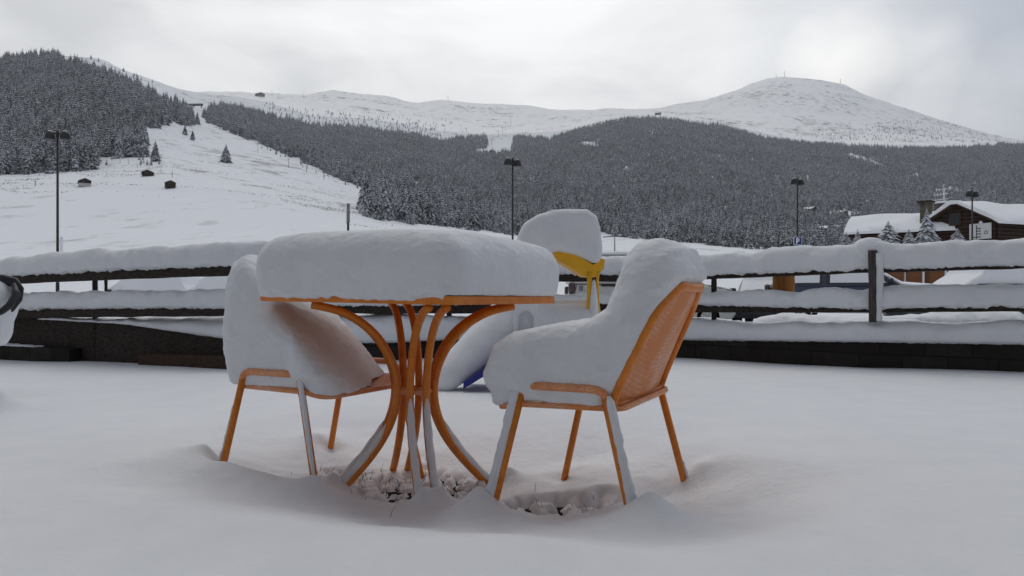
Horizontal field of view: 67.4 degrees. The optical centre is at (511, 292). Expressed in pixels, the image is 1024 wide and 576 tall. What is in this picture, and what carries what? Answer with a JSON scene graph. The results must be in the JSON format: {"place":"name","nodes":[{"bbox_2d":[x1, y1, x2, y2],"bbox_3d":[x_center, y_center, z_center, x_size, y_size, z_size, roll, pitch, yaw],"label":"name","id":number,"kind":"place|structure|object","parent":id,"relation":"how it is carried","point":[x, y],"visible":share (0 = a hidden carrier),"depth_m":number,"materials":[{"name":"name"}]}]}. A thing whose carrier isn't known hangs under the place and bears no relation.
{"place":"outdoors","nodes":[
{"label":"outdoors","id":0,"kind":"place"},
{"bbox_2d":[0,174,883,321],"bbox_3d":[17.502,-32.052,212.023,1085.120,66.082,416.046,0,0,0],"label":"snow field","id":1,"kind":"structure","parent":0,"point":[128,215],"depth_m":255.89,"materials":[{"name":"white snow"}]},
{"bbox_2d":[44,130,70,291],"bbox_3d":[-22.483,-3.512,38.000,1.210,9.090,0.490,0,0,-5],"label":"street lamp","id":2,"kind":"object","parent":1,"relation":"on","point":[50,135],"visible":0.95,"depth_m":37.95,"materials":[{"name":"black metal"}]},
{"bbox_2d":[60,237,62,251],"bbox_3d":[-22.169,-2.350,37.785,0.155,0.750,0.060,0,0,0],"label":"pole notice","id":3,"kind":"object","parent":2,"relation":"attached to","point":[61,244],"visible":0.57,"depth_m":37.76,"materials":[{"name":"grey metal"}]},
{"bbox_2d":[78,178,91,186],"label":"log hut","id":4,"kind":"object","parent":1,"relation":"on","point":[84,182],"visible":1,"depth_m":347.51,"materials":[{"name":"paint"}]},
{"bbox_2d":[0,316,226,368],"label":"timber wall","id":5,"kind":"structure","parent":1,"relation":"on","point":[195,342],"depth_m":6.59,"materials":[{"name":"brown wood"}]},
{"bbox_2d":[0,240,269,360],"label":"rail fence","id":6,"kind":"object","parent":5,"relation":"on","point":[96,265],"visible":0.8,"depth_m":6.42,"materials":[{"name":"white wood"}]},
{"bbox_2d":[141,169,154,176],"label":"log hut","id":7,"kind":"object","parent":1,"relation":"on","point":[146,172],"visible":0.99,"depth_m":407.00,"materials":[{"name":"brown wood"}]},
{"bbox_2d":[108,277,200,291],"bbox_3d":[-12.928,0.104,27.300,4.220,1.702,2.080,0,0,2],"label":"parked car","id":8,"kind":"object","parent":1,"relation":"on","point":[181,283],"visible":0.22,"depth_m":26.46,"materials":[{"name":"silver metal"}]},
{"bbox_2d":[165,180,175,188],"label":"log hut","id":9,"kind":"object","parent":1,"relation":"on","point":[169,184],"visible":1,"depth_m":340.44,"materials":[{"name":"brown wood"}]},
{"bbox_2d":[153,276,227,316],"bbox_3d":[-8.204,0.211,22.198,4.020,1.488,2.080,0,0,10],"label":"parked car","id":10,"kind":"object","parent":1,"relation":"on","point":[216,282],"visible":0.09,"depth_m":21.38,"materials":[{"name":"paint"}]},
{"bbox_2d":[346,203,349,230],"bbox_3d":[-12.803,-3.440,59.983,0.305,7.079,0.175,0,0,0],"label":"marker pole","id":11,"kind":"object","parent":1,"relation":"on","point":[347,213],"visible":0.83,"depth_m":59.90,"materials":[{"name":"black metal"}]},
{"bbox_2d":[357,180,369,213],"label":"conifer tree","id":12,"kind":"object","parent":1,"relation":"on","point":[361,207],"visible":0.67,"depth_m":379.73,"materials":[{"name":"grey plant"}]},
{"bbox_2d":[367,183,374,216],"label":"conifer tree","id":13,"kind":"object","parent":1,"relation":"on","point":[371,202],"visible":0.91,"depth_m":366.94,"materials":[{"name":"grey plant"}]},
{"bbox_2d":[372,187,386,219],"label":"conifer tree","id":14,"kind":"object","parent":1,"relation":"on","point":[379,211],"visible":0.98,"depth_m":359.86,"materials":[{"name":"grey plant"}]},
{"bbox_2d":[380,177,394,220],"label":"conifer tree","id":15,"kind":"object","parent":1,"relation":"on","point":[386,200],"visible":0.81,"depth_m":374.86,"materials":[{"name":"grey plant"}]},
{"bbox_2d":[391,190,396,215],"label":"conifer tree","id":16,"kind":"object","parent":1,"relation":"on","point":[393,201],"visible":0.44,"depth_m":390.97,"materials":[{"name":"grey plant"}]},
{"bbox_2d":[393,192,399,220],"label":"conifer tree","id":17,"kind":"object","parent":1,"relation":"on","point":[397,203],"visible":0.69,"depth_m":385.24,"materials":[{"name":"grey plant"}]},
{"bbox_2d":[396,189,407,222],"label":"conifer tree","id":18,"kind":"object","parent":1,"relation":"on","point":[403,210],"visible":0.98,"depth_m":379.02,"materials":[{"name":"grey plant"}]},
{"bbox_2d":[406,199,414,224],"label":"conifer tree","id":19,"kind":"object","parent":1,"relation":"on","point":[410,219],"visible":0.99,"depth_m":373.23,"materials":[{"name":"grey plant"}]},
{"bbox_2d":[408,188,413,207],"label":"conifer tree","id":20,"kind":"object","parent":1,"relation":"on","point":[410,197],"visible":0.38,"depth_m":419.43,"materials":[{"name":"grey plant"}]},
{"bbox_2d":[412,195,421,223],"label":"conifer tree","id":21,"kind":"object","parent":1,"relation":"on","point":[417,208],"visible":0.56,"depth_m":415.76,"materials":[{"name":"grey plant"}]},
{"bbox_2d":[504,157,520,239],"bbox_3d":[0.037,-3.533,45.000,1.210,8.758,0.490,0,0,-40],"label":"street lamp","id":22,"kind":"object","parent":1,"relation":"on","point":[508,161],"visible":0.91,"depth_m":44.95,"materials":[{"name":"black metal"}]},
{"bbox_2d":[564,251,735,318],"bbox_3d":[3.702,-0.080,20.900,4.460,2.071,2.180,0,0,0],"label":"parked van","id":23,"kind":"object","parent":1,"relation":"on","point":[576,288],"visible":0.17,"depth_m":20.00,"materials":[{"name":"white paint"}]},
{"bbox_2d":[730,277,778,321],"bbox_3d":[7.558,0.133,22.509,2.080,1.644,4.020,0,0,25],"label":"parked car","id":24,"kind":"object","parent":1,"relation":"on","point":[753,283],"visible":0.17,"depth_m":21.93,"materials":[{"name":"paint"}]},
{"bbox_2d":[790,178,803,236],"bbox_3d":[19.327,-3.575,52.000,1.210,8.423,0.490,0,0,-35],"label":"street lamp","id":25,"kind":"object","parent":1,"relation":"on","point":[797,182],"visible":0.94,"depth_m":51.95,"materials":[{"name":"black metal"}]},
{"bbox_2d":[794,237,801,245],"bbox_3d":[18.232,-1.468,49.026,0.520,4.208,0.119,0,0,0],"label":"parking sign","id":26,"kind":"object","parent":1,"relation":"on","point":[797,241],"visible":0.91,"depth_m":48.98,"materials":[{"name":"blue metal"}]},
{"bbox_2d":[839,232,851,244],"bbox_3d":[21.328,-3.290,48.997,1.180,1.352,1.125,0,0,-36],"label":"conifer tree","id":27,"kind":"object","parent":1,"relation":"on","point":[846,240],"visible":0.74,"depth_m":48.85,"materials":[{"name":"grey plant"}]},
{"bbox_2d":[765,273,938,314],"bbox_3d":[8.620,-0.082,19.305,4.120,1.674,2.080,0,0,28],"label":"parked car","id":28,"kind":"object","parent":1,"relation":"on","point":[857,281],"visible":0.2,"depth_m":18.73,"materials":[{"name":"blue metal"}]},
{"bbox_2d":[852,229,861,243],"bbox_3d":[21.200,-3.280,46.958,0.936,1.350,0.919,0,0,26],"label":"conifer tree","id":29,"kind":"object","parent":1,"relation":"on","point":[857,238],"visible":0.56,"depth_m":46.94,"materials":[{"name":"grey plant"}]},
{"bbox_2d":[752,311,1023,322],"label":"snow bank","id":30,"kind":"structure","parent":1,"relation":"on","point":[951,317],"depth_m":6.37,"materials":[{"name":"white snow"}]},
{"bbox_2d":[878,220,901,243],"bbox_3d":[24.498,-3.833,50.018,1.900,1.867,2.118,0,0,8],"label":"conifer tree","id":31,"kind":"object","parent":1,"relation":"on","point":[888,234],"visible":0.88,"depth_m":49.70,"materials":[{"name":"grey plant"}]},
{"bbox_2d":[844,211,956,244],"bbox_3d":[33.880,-2.137,66.000,8.700,9.507,7.120,0,0,34],"label":"chalet","id":32,"kind":"object","parent":1,"relation":"on","point":[872,225],"visible":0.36,"depth_m":64.56,"materials":[{"name":"white wood"}]},
{"bbox_2d":[902,229,916,243],"bbox_3d":[26.320,-3.679,50.987,1.076,1.262,1.183,0,0,-4],"label":"conifer tree","id":33,"kind":"object","parent":1,"relation":"on","point":[908,239],"visible":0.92,"depth_m":50.80,"materials":[{"name":"grey plant"}]},
{"bbox_2d":[914,209,940,243],"bbox_3d":[28.081,-4.428,52.071,1.559,2.677,1.889,0,0,-19],"label":"conifer tree","id":34,"kind":"object","parent":1,"relation":"on","point":[926,233],"visible":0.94,"depth_m":51.72,"materials":[{"name":"grey plant"}]},
{"bbox_2d":[885,268,1023,315],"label":"parked car","id":35,"kind":"object","parent":1,"relation":"on","point":[987,277],"visible":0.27,"depth_m":16.81,"materials":[{"name":"paint"}]},
{"bbox_2d":[949,228,964,240],"bbox_3d":[28.991,-3.595,50.022,1.635,1.260,1.586,0,0,-35],"label":"conifer tree","id":36,"kind":"object","parent":1,"relation":"on","point":[958,236],"visible":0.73,"depth_m":49.82,"materials":[{"name":"grey plant"}]},
{"bbox_2d":[916,187,1023,272],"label":"chalet","id":37,"kind":"object","parent":1,"relation":"on","point":[1006,221],"visible":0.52,"depth_m":60.10,"materials":[{"name":"brown wood"}]},
{"bbox_2d":[949,212,960,225],"bbox_3d":[35.086,-5.842,60.858,0.095,1.000,1.000,0,0,-24],"label":"window","id":38,"kind":"structure","parent":37,"relation":"in","point":[954,218],"depth_m":60.83,"materials":[{"name":"black glass"}]},
{"bbox_2d":[969,221,991,239],"bbox_3d":[35.841,-4.812,58.783,0.266,1.390,1.750,0,0,-24],"label":"wall sign","id":39,"kind":"object","parent":37,"relation":"attached to","point":[981,230],"visible":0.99,"depth_m":58.66,"materials":[{"name":"metal"}]},
{"bbox_2d":[965,190,978,239],"bbox_3d":[32.954,-3.415,55.000,1.210,7.889,0.490,0,0,-30],"label":"street lamp","id":40,"kind":"object","parent":1,"relation":"on","point":[971,193],"visible":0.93,"depth_m":54.95,"materials":[{"name":"black metal"}]},
{"bbox_2d":[381,479,563,515],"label":"soil ground","id":41,"kind":"structure","parent":0,"point":[559,509],"depth_m":2.86,"materials":[{"name":"brown soil"}]},
{"bbox_2d":[256,229,558,494],"bbox_3d":[-0.362,0.284,2.863,0.858,1.009,0.858,1,0,27],"label":"garden table","id":42,"kind":"object","parent":41,"relation":"on","point":[428,269],"visible":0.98,"depth_m":2.59,"materials":[{"name":"orange paint"}]},
{"bbox_2d":[291,460,593,516],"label":"grass","id":43,"kind":"structure","parent":41,"relation":"on","point":[423,481],"depth_m":2.91,"materials":[{"name":"brown plant"}]},
{"bbox_2d":[0,56,995,252],"bbox_3d":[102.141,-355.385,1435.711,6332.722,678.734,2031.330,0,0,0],"label":"hills","id":44,"kind":"structure","parent":0,"point":[215,143],"depth_m":679.58,"materials":[{"name":"white snow"}]},
{"bbox_2d":[0,142,10,174],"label":"conifer tree","id":45,"kind":"object","parent":44,"relation":"on","point":[4,163],"visible":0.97,"depth_m":445.14,"materials":[{"name":"grey plant"}]},
{"bbox_2d":[0,135,12,172],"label":"conifer tree","id":46,"kind":"object","parent":44,"relation":"on","point":[7,152],"visible":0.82,"depth_m":449.33,"materials":[{"name":"grey plant"}]},
{"bbox_2d":[10,144,18,167],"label":"conifer tree","id":47,"kind":"object","parent":44,"relation":"on","point":[13,156],"visible":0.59,"depth_m":459.24,"materials":[{"name":"grey plant"}]},
{"bbox_2d":[19,142,29,172],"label":"conifer tree","id":48,"kind":"object","parent":44,"relation":"on","point":[23,158],"visible":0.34,"depth_m":447.62,"materials":[{"name":"grey plant"}]},
{"bbox_2d":[20,145,34,173],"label":"conifer tree","id":49,"kind":"object","parent":44,"relation":"on","point":[28,168],"visible":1,"depth_m":439.62,"materials":[{"name":"grey plant"}]},
{"bbox_2d":[22,142,37,173],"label":"conifer tree","id":50,"kind":"object","parent":44,"relation":"on","point":[33,155],"visible":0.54,"depth_m":448.08,"materials":[{"name":"grey plant"}]},
{"bbox_2d":[29,138,37,172],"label":"conifer tree","id":51,"kind":"object","parent":44,"relation":"on","point":[34,150],"visible":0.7,"depth_m":450.28,"materials":[{"name":"grey plant"}]},
{"bbox_2d":[35,134,41,157],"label":"conifer tree","id":52,"kind":"object","parent":44,"relation":"on","point":[37,145],"visible":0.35,"depth_m":460.47,"materials":[{"name":"grey plant"}]},
{"bbox_2d":[36,144,46,172],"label":"conifer tree","id":53,"kind":"object","parent":44,"relation":"on","point":[41,162],"visible":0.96,"depth_m":450.92,"materials":[{"name":"grey plant"}]},
{"bbox_2d":[43,110,49,130],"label":"conifer tree","id":54,"kind":"object","parent":44,"relation":"on","point":[46,121],"visible":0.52,"depth_m":661.22,"materials":[{"name":"grey plant"}]},
{"bbox_2d":[44,140,55,173],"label":"conifer tree","id":55,"kind":"object","parent":44,"relation":"on","point":[51,161],"visible":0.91,"depth_m":436.44,"materials":[{"name":"grey plant"}]},
{"bbox_2d":[45,132,60,166],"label":"conifer tree","id":56,"kind":"object","parent":44,"relation":"on","point":[54,143],"visible":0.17,"depth_m":460.81,"materials":[{"name":"grey plant"}]},
{"bbox_2d":[59,140,70,169],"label":"conifer tree","id":57,"kind":"object","parent":44,"relation":"on","point":[62,154],"visible":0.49,"depth_m":453.96,"materials":[{"name":"grey plant"}]},
{"bbox_2d":[60,145,71,171],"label":"conifer tree","id":58,"kind":"object","parent":44,"relation":"on","point":[66,157],"visible":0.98,"depth_m":450.82,"materials":[{"name":"grey plant"}]},
{"bbox_2d":[61,141,73,170],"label":"conifer tree","id":59,"kind":"object","parent":44,"relation":"on","point":[69,148],"visible":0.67,"depth_m":454.15,"materials":[{"name":"grey plant"}]},
{"bbox_2d":[75,140,86,170],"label":"conifer tree","id":60,"kind":"object","parent":44,"relation":"on","point":[80,159],"visible":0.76,"depth_m":458.50,"materials":[{"name":"grey plant"}]},
{"bbox_2d":[82,145,86,162],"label":"conifer tree","id":61,"kind":"object","parent":44,"relation":"on","point":[84,152],"visible":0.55,"depth_m":474.01,"materials":[{"name":"grey plant"}]},
{"bbox_2d":[83,141,99,168],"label":"conifer tree","id":62,"kind":"object","parent":44,"relation":"on","point":[92,155],"visible":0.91,"depth_m":471.81,"materials":[{"name":"grey plant"}]},
{"bbox_2d":[92,130,100,158],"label":"conifer tree","id":63,"kind":"object","parent":44,"relation":"on","point":[93,139],"visible":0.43,"depth_m":529.17,"materials":[{"name":"grey plant"}]},
{"bbox_2d":[93,138,101,162],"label":"conifer tree","id":64,"kind":"object","parent":44,"relation":"on","point":[96,150],"visible":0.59,"depth_m":509.03,"materials":[{"name":"grey plant"}]},
{"bbox_2d":[0,46,200,175],"bbox_3d":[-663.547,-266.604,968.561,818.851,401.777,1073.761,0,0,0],"label":"forest","id":65,"kind":"object","parent":44,"relation":"on","point":[53,83],"visible":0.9,"depth_m":799.11,"materials":[{"name":"grey plant"}]},
{"bbox_2d":[112,130,117,150],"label":"conifer tree","id":66,"kind":"object","parent":44,"relation":"on","point":[115,136],"visible":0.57,"depth_m":556.52,"materials":[{"name":"grey plant"}]},
{"bbox_2d":[112,130,125,157],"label":"conifer tree","id":67,"kind":"object","parent":44,"relation":"on","point":[118,151],"visible":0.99,"depth_m":532.50,"materials":[{"name":"grey plant"}]},
{"bbox_2d":[123,129,141,156],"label":"conifer tree","id":68,"kind":"object","parent":44,"relation":"on","point":[131,143],"visible":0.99,"depth_m":539.48,"materials":[{"name":"grey plant"}]},
{"bbox_2d":[136,128,150,156],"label":"conifer tree","id":69,"kind":"object","parent":44,"relation":"on","point":[144,149],"visible":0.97,"depth_m":543.06,"materials":[{"name":"grey plant"}]},
{"bbox_2d":[150,139,160,160],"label":"conifer tree","id":70,"kind":"object","parent":44,"relation":"on","point":[155,156],"visible":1,"depth_m":512.27,"materials":[{"name":"grey plant"}]},
{"bbox_2d":[188,103,202,107],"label":"piste bridge","id":71,"kind":"structure","parent":44,"relation":"on","point":[196,104],"depth_m":1305.55,"materials":[{"name":"grey wood"}]},
{"bbox_2d":[0,122,392,227],"bbox_3d":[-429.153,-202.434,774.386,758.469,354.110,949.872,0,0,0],"label":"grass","id":72,"kind":"structure","parent":44,"relation":"on","point":[197,188],"depth_m":422.24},
{"bbox_2d":[220,147,232,162],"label":"conifer tree","id":73,"kind":"object","parent":44,"relation":"on","point":[225,156],"visible":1,"depth_m":617.24,"materials":[{"name":"grey plant"}]},
{"bbox_2d":[356,180,365,209],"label":"conifer tree","id":74,"kind":"object","parent":44,"relation":"on","point":[358,202],"visible":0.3,"depth_m":421.48,"materials":[{"name":"grey plant"}]},
{"bbox_2d":[356,170,369,208],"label":"conifer tree","id":75,"kind":"object","parent":44,"relation":"on","point":[365,177],"visible":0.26,"depth_m":428.05,"materials":[{"name":"grey plant"}]},
{"bbox_2d":[390,181,395,198],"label":"conifer tree","id":76,"kind":"object","parent":44,"relation":"on","point":[392,187],"visible":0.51,"depth_m":479.76,"materials":[{"name":"grey plant"}]},
{"bbox_2d":[418,193,424,217],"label":"conifer tree","id":77,"kind":"object","parent":44,"relation":"on","point":[421,204],"visible":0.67,"depth_m":434.24,"materials":[{"name":"grey plant"}]},
{"bbox_2d":[423,185,433,208],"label":"conifer tree","id":78,"kind":"object","parent":44,"relation":"on","point":[426,196],"visible":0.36,"depth_m":466.06,"materials":[{"name":"grey plant"}]},
{"bbox_2d":[423,194,436,225],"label":"conifer tree","id":79,"kind":"object","parent":44,"relation":"on","point":[429,213],"visible":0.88,"depth_m":431.91,"materials":[{"name":"grey plant"}]},
{"bbox_2d":[436,197,448,226],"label":"conifer tree","id":80,"kind":"object","parent":44,"relation":"on","point":[443,215],"visible":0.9,"depth_m":448.27,"materials":[{"name":"grey plant"}]},
{"bbox_2d":[452,199,458,213],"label":"conifer tree","id":81,"kind":"object","parent":44,"relation":"on","point":[454,204],"visible":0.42,"depth_m":535.12,"materials":[{"name":"grey plant"}]},
{"bbox_2d":[467,207,476,230],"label":"conifer tree","id":82,"kind":"object","parent":44,"relation":"on","point":[471,225],"visible":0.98,"depth_m":435.07,"materials":[{"name":"grey plant"}]},
{"bbox_2d":[464,193,480,230],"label":"conifer tree","id":83,"kind":"object","parent":44,"relation":"on","point":[472,204],"visible":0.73,"depth_m":440.46,"materials":[{"name":"grey plant"}]},
{"bbox_2d":[480,207,492,230],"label":"conifer tree","id":84,"kind":"object","parent":44,"relation":"on","point":[485,223],"visible":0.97,"depth_m":527.69,"materials":[{"name":"grey plant"}]},
{"bbox_2d":[482,200,492,230],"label":"conifer tree","id":85,"kind":"object","parent":44,"relation":"on","point":[488,211],"visible":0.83,"depth_m":530.40,"materials":[{"name":"grey plant"}]},
{"bbox_2d":[492,209,500,228],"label":"conifer tree","id":86,"kind":"object","parent":44,"relation":"on","point":[496,214],"visible":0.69,"depth_m":543.19,"materials":[{"name":"grey plant"}]},
{"bbox_2d":[90,55,1000,187],"bbox_3d":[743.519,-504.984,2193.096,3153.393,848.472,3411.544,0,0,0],"label":"forest","id":87,"kind":"object","parent":44,"relation":"on","point":[331,113],"visible":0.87,"depth_m":2390.06,"materials":[{"name":"grey plant"}]},
{"bbox_2d":[201,100,1023,205],"bbox_3d":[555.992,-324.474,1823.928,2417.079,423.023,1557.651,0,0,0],"label":"forest","id":88,"kind":"object","parent":44,"relation":"on","point":[545,159],"visible":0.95,"depth_m":1481.12,"materials":[{"name":"grey plant"}]},
{"bbox_2d":[233,125,1023,249],"bbox_3d":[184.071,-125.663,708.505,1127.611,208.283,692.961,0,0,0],"label":"forest","id":89,"kind":"object","parent":44,"relation":"on","point":[773,219],"visible":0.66,"depth_m":802.40,"materials":[{"name":"grey plant"}]},
{"bbox_2d":[653,213,663,238],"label":"conifer tree","id":90,"kind":"object","parent":44,"relation":"on","point":[657,231],"visible":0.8,"depth_m":578.86,"materials":[{"name":"grey plant"}]},
{"bbox_2d":[666,214,671,229],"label":"conifer tree","id":91,"kind":"object","parent":44,"relation":"on","point":[668,221],"visible":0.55,"depth_m":592.62,"materials":[{"name":"grey plant"}]},
{"bbox_2d":[680,218,694,242],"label":"conifer tree","id":92,"kind":"object","parent":44,"relation":"on","point":[686,237],"visible":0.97,"depth_m":546.77,"materials":[{"name":"grey plant"}]},
{"bbox_2d":[720,222,732,246],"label":"conifer tree","id":93,"kind":"object","parent":44,"relation":"on","point":[724,228],"visible":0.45,"depth_m":521.11,"materials":[{"name":"grey plant"}]},
{"bbox_2d":[735,220,741,233],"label":"conifer tree","id":94,"kind":"object","parent":44,"relation":"on","point":[738,226],"visible":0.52,"depth_m":550.04,"materials":[{"name":"grey plant"}]},
{"bbox_2d":[749,221,753,241],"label":"conifer tree","id":95,"kind":"object","parent":44,"relation":"on","point":[751,231],"visible":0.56,"depth_m":539.90,"materials":[{"name":"grey plant"}]},
{"bbox_2d":[0,358,1023,575],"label":"snow ground","id":96,"kind":"structure","parent":0,"point":[113,469],"depth_m":2.51,"materials":[{"name":"white snow"}]},
{"bbox_2d":[0,275,23,345],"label":"garden chair","id":97,"kind":"object","parent":96,"relation":"on","point":[11,292],"visible":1,"depth_m":3.93,"materials":[{"name":"plastic"}]},
{"bbox_2d":[219,255,423,478],"bbox_3d":[-0.750,0.336,2.958,0.616,0.968,0.639,0,0,27],"label":"garden chair","id":98,"kind":"object","parent":96,"relation":"on","point":[302,350],"visible":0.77,"depth_m":2.75,"materials":[{"name":"orange paint"}]},
{"bbox_2d":[438,209,604,390],"bbox_3d":[0.061,0.072,4.889,1.084,1.209,0.778,0,0,0],"label":"toddler slide","id":99,"kind":"object","parent":96,"relation":"on","point":[570,240],"visible":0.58,"depth_m":4.80,"materials":[{"name":"white plastic"}]},
{"bbox_2d":[483,238,706,504],"bbox_3d":[0.300,0.325,2.510,0.619,0.989,0.654,0,0,26],"label":"garden chair","id":100,"kind":"object","parent":96,"relation":"on","point":[617,354],"visible":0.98,"depth_m":2.29,"materials":[{"name":"orange paint"}]},
{"bbox_2d":[339,314,1023,371],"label":"wall","id":101,"kind":"structure","parent":96,"relation":"on","point":[997,345],"depth_m":6.20,"materials":[{"name":"stone"}]},
{"bbox_2d":[327,237,1023,321],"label":"rail fence","id":102,"kind":"object","parent":101,"relation":"on","point":[875,259],"visible":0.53,"depth_m":6.10,"materials":[{"name":"white wood"}]},
{"bbox_2d":[0,0,1023,139],"label":"sky","id":103,"kind":"structure","parent":0,"point":[958,62],"materials":[{"name":"grey"}]},
{"bbox_2d":[197,77,1023,145],"bbox_3d":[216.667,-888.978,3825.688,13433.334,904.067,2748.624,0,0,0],"label":"mountains","id":104,"kind":"structure","parent":0,"point":[790,107],"depth_m":3257.24,"materials":[{"name":"white snow"}]},
{"bbox_2d":[883,272,905,315],"bbox_3d":[14.945,-0.069,30.000,0.790,1.971,0.600,0,0,0],"label":"wooden planter","id":105,"kind":"object","parent":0,"point":[900,276],"visible":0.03,"depth_m":29.75,"materials":[{"name":"brown wood"}]},
{"bbox_2d":[906,272,924,282],"bbox_3d":[15.645,-0.077,30.000,0.790,1.957,0.600,0,0,0],"label":"wooden planter","id":106,"kind":"object","parent":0,"point":[917,277],"depth_m":29.75,"materials":[{"name":"brown wood"}]},
{"bbox_2d":[925,271,946,283],"bbox_3d":[16.520,-0.078,30.000,0.790,1.953,0.600,0,0,0],"label":"wooden planter","id":107,"kind":"object","parent":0,"point":[931,277],"depth_m":29.75,"materials":[{"name":"brown wood"}]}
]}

